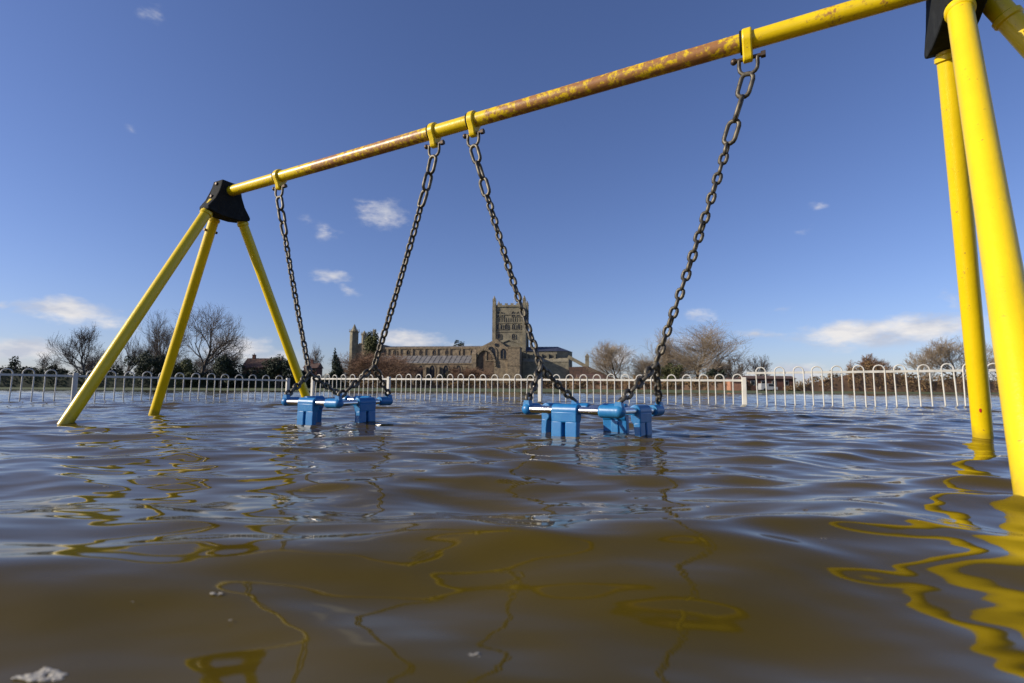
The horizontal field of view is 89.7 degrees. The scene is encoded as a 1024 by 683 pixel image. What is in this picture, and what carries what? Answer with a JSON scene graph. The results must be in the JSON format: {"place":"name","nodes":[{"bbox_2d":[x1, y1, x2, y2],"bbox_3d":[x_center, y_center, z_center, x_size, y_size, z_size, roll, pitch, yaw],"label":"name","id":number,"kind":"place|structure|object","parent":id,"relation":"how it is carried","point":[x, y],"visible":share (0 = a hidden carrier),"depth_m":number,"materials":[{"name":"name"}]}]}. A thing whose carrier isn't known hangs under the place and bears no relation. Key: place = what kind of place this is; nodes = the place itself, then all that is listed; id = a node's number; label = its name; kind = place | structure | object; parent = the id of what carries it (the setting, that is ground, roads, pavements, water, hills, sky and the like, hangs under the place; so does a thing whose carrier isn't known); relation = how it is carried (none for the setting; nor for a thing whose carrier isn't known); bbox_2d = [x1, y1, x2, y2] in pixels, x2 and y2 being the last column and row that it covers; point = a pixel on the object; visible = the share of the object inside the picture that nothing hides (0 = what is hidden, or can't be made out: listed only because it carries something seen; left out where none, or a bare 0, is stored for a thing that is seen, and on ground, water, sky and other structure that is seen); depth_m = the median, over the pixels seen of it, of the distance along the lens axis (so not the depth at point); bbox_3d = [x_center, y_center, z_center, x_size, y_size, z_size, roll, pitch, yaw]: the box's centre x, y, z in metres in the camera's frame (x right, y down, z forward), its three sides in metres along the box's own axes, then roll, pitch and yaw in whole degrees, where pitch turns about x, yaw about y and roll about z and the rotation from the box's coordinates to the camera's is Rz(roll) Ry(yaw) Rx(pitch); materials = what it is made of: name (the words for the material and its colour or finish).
{"place":"outdoors","nodes":[
{"label":"outdoors","id":0,"kind":"place"},
{"bbox_2d":[0,387,998,393],"bbox_3d":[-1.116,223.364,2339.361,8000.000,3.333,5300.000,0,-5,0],"label":"ground","id":1,"kind":"structure","parent":0,"point":[528,390],"depth_m":111.57,"materials":[{"name":"green plant"}]},
{"bbox_2d":[0,356,31,373],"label":"evergreen tree","id":2,"kind":"object","parent":1,"relation":"on","point":[12,365],"visible":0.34,"depth_m":149.87,"materials":[{"name":"green plant"}]},
{"bbox_2d":[19,367,52,373],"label":"evergreen tree","id":3,"kind":"object","parent":1,"relation":"on","point":[21,370],"visible":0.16,"depth_m":141.65,"materials":[{"name":"green plant"}]},
{"bbox_2d":[35,353,64,371],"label":"bare tree","id":4,"kind":"object","parent":1,"relation":"on","point":[45,362],"visible":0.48,"depth_m":189.44,"materials":[{"name":"grey plant"}]},
{"bbox_2d":[46,364,68,374],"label":"evergreen tree","id":5,"kind":"object","parent":1,"relation":"on","point":[56,369],"visible":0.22,"depth_m":149.94,"materials":[{"name":"green plant"}]},
{"bbox_2d":[43,322,104,372],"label":"bare tree","id":6,"kind":"object","parent":1,"relation":"on","point":[88,340],"visible":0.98,"depth_m":151.28,"materials":[{"name":"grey plant"}]},
{"bbox_2d":[0,368,161,387],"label":"hedge","id":7,"kind":"object","parent":1,"relation":"on","point":[5,381],"visible":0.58,"depth_m":138.18,"materials":[{"name":"green plant"}]},
{"bbox_2d":[70,354,126,374],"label":"bare thicket","id":8,"kind":"object","parent":1,"relation":"on","point":[87,365],"visible":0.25,"depth_m":174.70,"materials":[{"name":"grey plant"}]},
{"bbox_2d":[108,365,129,374],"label":"evergreen tree","id":9,"kind":"object","parent":1,"relation":"on","point":[117,366],"visible":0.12,"depth_m":141.86,"materials":[{"name":"green plant"}]},
{"bbox_2d":[115,333,146,372],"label":"bare tree","id":10,"kind":"object","parent":1,"relation":"on","point":[128,353],"visible":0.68,"depth_m":150.54,"materials":[{"name":"grey plant"}]},
{"bbox_2d":[122,350,165,375],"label":"evergreen tree","id":11,"kind":"object","parent":1,"relation":"on","point":[145,363],"visible":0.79,"depth_m":138.57,"materials":[{"name":"green plant"}]},
{"bbox_2d":[0,368,289,400],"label":"bow top fence","id":12,"kind":"object","parent":1,"relation":"on","point":[74,376],"visible":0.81,"depth_m":7.06,"materials":[{"name":"white metal"}]},
{"bbox_2d":[129,344,195,372],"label":"bare thicket","id":13,"kind":"object","parent":1,"relation":"on","point":[151,349],"visible":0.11,"depth_m":176.15,"materials":[{"name":"grey plant"}]},
{"bbox_2d":[138,309,191,360],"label":"bare tree","id":14,"kind":"object","parent":1,"relation":"on","point":[160,338],"visible":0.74,"depth_m":160.79,"materials":[{"name":"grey plant"}]},
{"bbox_2d":[172,358,205,387],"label":"evergreen tree","id":15,"kind":"object","parent":1,"relation":"on","point":[187,368],"visible":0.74,"depth_m":138.32,"materials":[{"name":"green plant"}]},
{"bbox_2d":[164,302,251,375],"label":"bare tree","id":16,"kind":"object","parent":1,"relation":"on","point":[214,351],"visible":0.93,"depth_m":151.62,"materials":[{"name":"brown plant"}]},
{"bbox_2d":[189,353,238,376],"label":"bare thicket","id":17,"kind":"object","parent":1,"relation":"on","point":[198,362],"visible":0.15,"depth_m":173.15,"materials":[{"name":"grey plant"}]},
{"bbox_2d":[205,354,237,387],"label":"evergreen tree","id":18,"kind":"object","parent":1,"relation":"on","point":[224,363],"visible":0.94,"depth_m":138.98,"materials":[{"name":"green plant"}]},
{"bbox_2d":[205,349,248,373],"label":"bare tree","id":19,"kind":"object","parent":1,"relation":"on","point":[225,352],"visible":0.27,"depth_m":162.60,"materials":[{"name":"grey plant"}]},
{"bbox_2d":[225,363,251,387],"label":"evergreen tree","id":20,"kind":"object","parent":1,"relation":"on","point":[238,385],"visible":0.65,"depth_m":140.90,"materials":[{"name":"green plant"}]},
{"bbox_2d":[153,366,348,387],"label":"hedge","id":21,"kind":"object","parent":1,"relation":"on","point":[252,383],"visible":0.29,"depth_m":144.16,"materials":[{"name":"green plant"}]},
{"bbox_2d":[243,353,281,375],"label":"house","id":22,"kind":"structure","parent":1,"relation":"on","point":[254,361],"depth_m":166.31,"materials":[{"name":"red brick"}]},
{"bbox_2d":[256,354,293,387],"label":"evergreen tree","id":23,"kind":"object","parent":1,"relation":"on","point":[275,365],"visible":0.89,"depth_m":142.36,"materials":[{"name":"green plant"}]},
{"bbox_2d":[301,368,323,386],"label":"evergreen tree","id":24,"kind":"object","parent":1,"relation":"on","point":[308,381],"visible":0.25,"depth_m":146.69,"materials":[{"name":"green plant"}]},
{"bbox_2d":[303,358,323,377],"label":"house","id":25,"kind":"structure","parent":1,"relation":"on","point":[318,367],"depth_m":166.63,"materials":[{"name":"red brick"}]},
{"bbox_2d":[309,343,323,362],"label":"bare tree","id":26,"kind":"object","parent":1,"relation":"on","point":[315,355],"visible":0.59,"depth_m":175.26,"materials":[{"name":"brown plant"}]},
{"bbox_2d":[327,348,343,387],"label":"evergreen tree","id":27,"kind":"object","parent":1,"relation":"on","point":[336,368],"visible":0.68,"depth_m":148.98,"materials":[{"name":"green plant"}]},
{"bbox_2d":[327,351,411,381],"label":"bare thicket","id":28,"kind":"object","parent":1,"relation":"on","point":[359,368],"visible":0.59,"depth_m":202.33,"materials":[{"name":"brown plant"}]},
{"bbox_2d":[363,331,379,381],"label":"evergreen tree","id":29,"kind":"object","parent":1,"relation":"on","point":[371,343],"visible":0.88,"depth_m":224.89,"materials":[{"name":"green plant"}]},
{"bbox_2d":[366,356,425,383],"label":"bare thicket","id":30,"kind":"object","parent":1,"relation":"on","point":[401,368],"visible":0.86,"depth_m":195.73,"materials":[{"name":"brown plant"}]},
{"bbox_2d":[436,371,455,384],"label":"evergreen tree","id":31,"kind":"object","parent":1,"relation":"on","point":[444,375],"visible":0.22,"depth_m":202.86,"materials":[{"name":"green plant"}]},
{"bbox_2d":[343,377,571,388],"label":"hedge","id":32,"kind":"object","parent":1,"relation":"on","point":[548,385],"visible":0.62,"depth_m":193.64,"materials":[{"name":"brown plant"}]},
{"bbox_2d":[445,363,472,383],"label":"bare thicket","id":33,"kind":"object","parent":1,"relation":"on","point":[453,372],"visible":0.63,"depth_m":199.93,"materials":[{"name":"brown plant"}]},
{"bbox_2d":[454,340,464,345],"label":"evergreen tree","id":34,"kind":"object","parent":1,"relation":"on","point":[460,344],"visible":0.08,"depth_m":262.31,"materials":[{"name":"green plant"}]},
{"bbox_2d":[348,295,571,384],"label":"abbey","id":35,"kind":"structure","parent":1,"relation":"on","point":[507,349],"depth_m":240.89,"materials":[{"name":"grey stone"}]},
{"bbox_2d":[455,366,496,384],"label":"bare thicket","id":36,"kind":"object","parent":1,"relation":"on","point":[477,374],"visible":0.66,"depth_m":198.94,"materials":[{"name":"brown plant"}]},
{"bbox_2d":[310,374,746,403],"bbox_3d":[-0.387,0.985,7.887,7.272,1.045,0.058,-2,-6,25],"label":"bow top fence","id":37,"kind":"object","parent":1,"relation":"on","point":[742,380],"visible":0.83,"depth_m":7.54,"materials":[{"name":"white metal"}]},
{"bbox_2d":[525,372,546,383],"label":"evergreen tree","id":38,"kind":"object","parent":1,"relation":"on","point":[534,377],"visible":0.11,"depth_m":205.49,"materials":[{"name":"green plant"}]},
{"bbox_2d":[57,0,1023,495],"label":"playground swing","id":39,"kind":"object","parent":1,"relation":"on","point":[979,194],"visible":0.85,"depth_m":1.59,"materials":[{"name":"yellow paint"}]},
{"bbox_2d":[275,154,436,424],"bbox_3d":[-0.818,-0.170,2.449,1.076,1.289,0.353,-3,-6,28],"label":"cradle swing","id":40,"kind":"object","parent":39,"relation":"hanging from","point":[309,411],"visible":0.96,"depth_m":2.30,"materials":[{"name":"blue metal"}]},
{"bbox_2d":[469,71,754,436],"bbox_3d":[0.320,-0.211,1.899,1.093,1.302,0.378,-4,-7,37],"label":"cradle swing","id":41,"kind":"object","parent":39,"relation":"hanging from","point":[559,419],"visible":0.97,"depth_m":1.75,"materials":[{"name":"blue metal"}]},
{"bbox_2d":[567,354,612,381],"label":"stone house","id":42,"kind":"structure","parent":1,"relation":"on","point":[573,371],"depth_m":232.41,"materials":[{"name":"brown stone"}]},
{"bbox_2d":[576,374,603,378],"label":"house","id":43,"kind":"structure","parent":1,"relation":"on","point":[590,376],"depth_m":158.69,"materials":[{"name":"red brick"}]},
{"bbox_2d":[584,339,642,378],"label":"bare tree","id":44,"kind":"object","parent":1,"relation":"on","point":[608,355],"visible":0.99,"depth_m":161.70,"materials":[{"name":"brown plant"}]},
{"bbox_2d":[618,353,656,378],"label":"bare thicket","id":45,"kind":"object","parent":1,"relation":"on","point":[639,371],"visible":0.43,"depth_m":174.50,"materials":[{"name":"brown plant"}]},
{"bbox_2d":[578,381,719,384],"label":"brick wall","id":46,"kind":"structure","parent":1,"relation":"on","point":[619,382],"depth_m":152.88,"materials":[{"name":"brown brick"}]},
{"bbox_2d":[565,375,752,390],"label":"hedge","id":47,"kind":"object","parent":1,"relation":"on","point":[686,385],"visible":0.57,"depth_m":139.77,"materials":[{"name":"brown plant"}]},
{"bbox_2d":[645,328,690,378],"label":"bare tree","id":48,"kind":"object","parent":1,"relation":"on","point":[667,348],"visible":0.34,"depth_m":168.51,"materials":[{"name":"brown plant"}]},
{"bbox_2d":[660,362,688,385],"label":"evergreen tree","id":49,"kind":"object","parent":1,"relation":"on","point":[669,370],"visible":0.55,"depth_m":148.82,"materials":[{"name":"green plant"}]},
{"bbox_2d":[638,346,717,378],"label":"bare thicket","id":50,"kind":"object","parent":1,"relation":"on","point":[685,367],"visible":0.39,"depth_m":165.05,"materials":[{"name":"brown plant"}]},
{"bbox_2d":[655,319,756,376],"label":"bare tree","id":51,"kind":"object","parent":1,"relation":"on","point":[706,348],"visible":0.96,"depth_m":154.03,"materials":[{"name":"brown plant"}]},
{"bbox_2d":[703,368,726,381],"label":"evergreen tree","id":52,"kind":"object","parent":1,"relation":"on","point":[712,371],"visible":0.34,"depth_m":147.28,"materials":[{"name":"green plant"}]},
{"bbox_2d":[703,358,746,378],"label":"bare thicket","id":53,"kind":"object","parent":1,"relation":"on","point":[721,368],"visible":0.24,"depth_m":172.95,"materials":[{"name":"brown plant"}]},
{"bbox_2d":[726,378,741,390],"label":"house","id":54,"kind":"structure","parent":1,"relation":"on","point":[737,386],"depth_m":133.57,"materials":[{"name":"brick"}]},
{"bbox_2d":[724,352,748,377],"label":"bare tree","id":55,"kind":"object","parent":1,"relation":"on","point":[730,370],"visible":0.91,"depth_m":147.85,"materials":[{"name":"brown plant"}]},
{"bbox_2d":[744,355,772,375],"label":"bare tree","id":56,"kind":"object","parent":1,"relation":"on","point":[763,365],"visible":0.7,"depth_m":151.99,"materials":[{"name":"brown plant"}]},
{"bbox_2d":[738,376,796,390],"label":"house","id":57,"kind":"structure","parent":1,"relation":"on","point":[779,381],"depth_m":139.61,"materials":[{"name":"red brick"}]},
{"bbox_2d":[758,383,777,390],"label":"parked van","id":58,"kind":"object","parent":1,"relation":"on","point":[762,387],"visible":0.89,"depth_m":126.70,"materials":[{"name":"white paint"}]},
{"bbox_2d":[845,353,892,374],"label":"bare tree","id":59,"kind":"object","parent":1,"relation":"on","point":[876,362],"visible":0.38,"depth_m":139.92,"materials":[{"name":"brown plant"}]},
{"bbox_2d":[747,363,995,407],"bbox_3d":[4.444,0.778,5.642,3.378,1.076,0.052,-2,-6,25],"label":"bow top fence","id":60,"kind":"object","parent":1,"relation":"on","point":[893,371],"visible":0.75,"depth_m":5.85,"materials":[{"name":"white metal"}]},
{"bbox_2d":[783,361,998,392],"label":"hedge","id":61,"kind":"object","parent":1,"relation":"on","point":[913,385],"visible":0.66,"depth_m":129.51,"materials":[{"name":"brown plant"}]},
{"bbox_2d":[899,349,937,380],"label":"bare tree","id":62,"kind":"object","parent":1,"relation":"on","point":[915,362],"visible":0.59,"depth_m":140.37,"materials":[{"name":"brown plant"}]},
{"bbox_2d":[905,335,994,378],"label":"bare tree","id":63,"kind":"object","parent":1,"relation":"on","point":[931,355],"visible":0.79,"depth_m":133.51,"materials":[{"name":"brown plant"}]},
{"bbox_2d":[960,347,996,378],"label":"bare tree","id":64,"kind":"object","parent":1,"relation":"on","point":[989,362],"visible":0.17,"depth_m":136.70,"materials":[{"name":"brown plant"}]},
{"bbox_2d":[0,389,1023,682],"bbox_3d":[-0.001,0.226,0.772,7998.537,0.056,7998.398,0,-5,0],"label":"flood water","id":65,"kind":"structure","parent":0,"point":[404,537],"depth_m":0.48,"materials":[{"name":"brown liquid"}]},
{"bbox_2d":[12,667,67,681],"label":"foam fleck","id":66,"kind":"object","parent":65,"relation":"on","point":[55,675],"visible":1,"depth_m":0.28},
{"bbox_2d":[0,0,1023,386],"label":"sky","id":67,"kind":"structure","parent":0,"point":[827,242],"materials":[{"name":"blue"}]}
]}

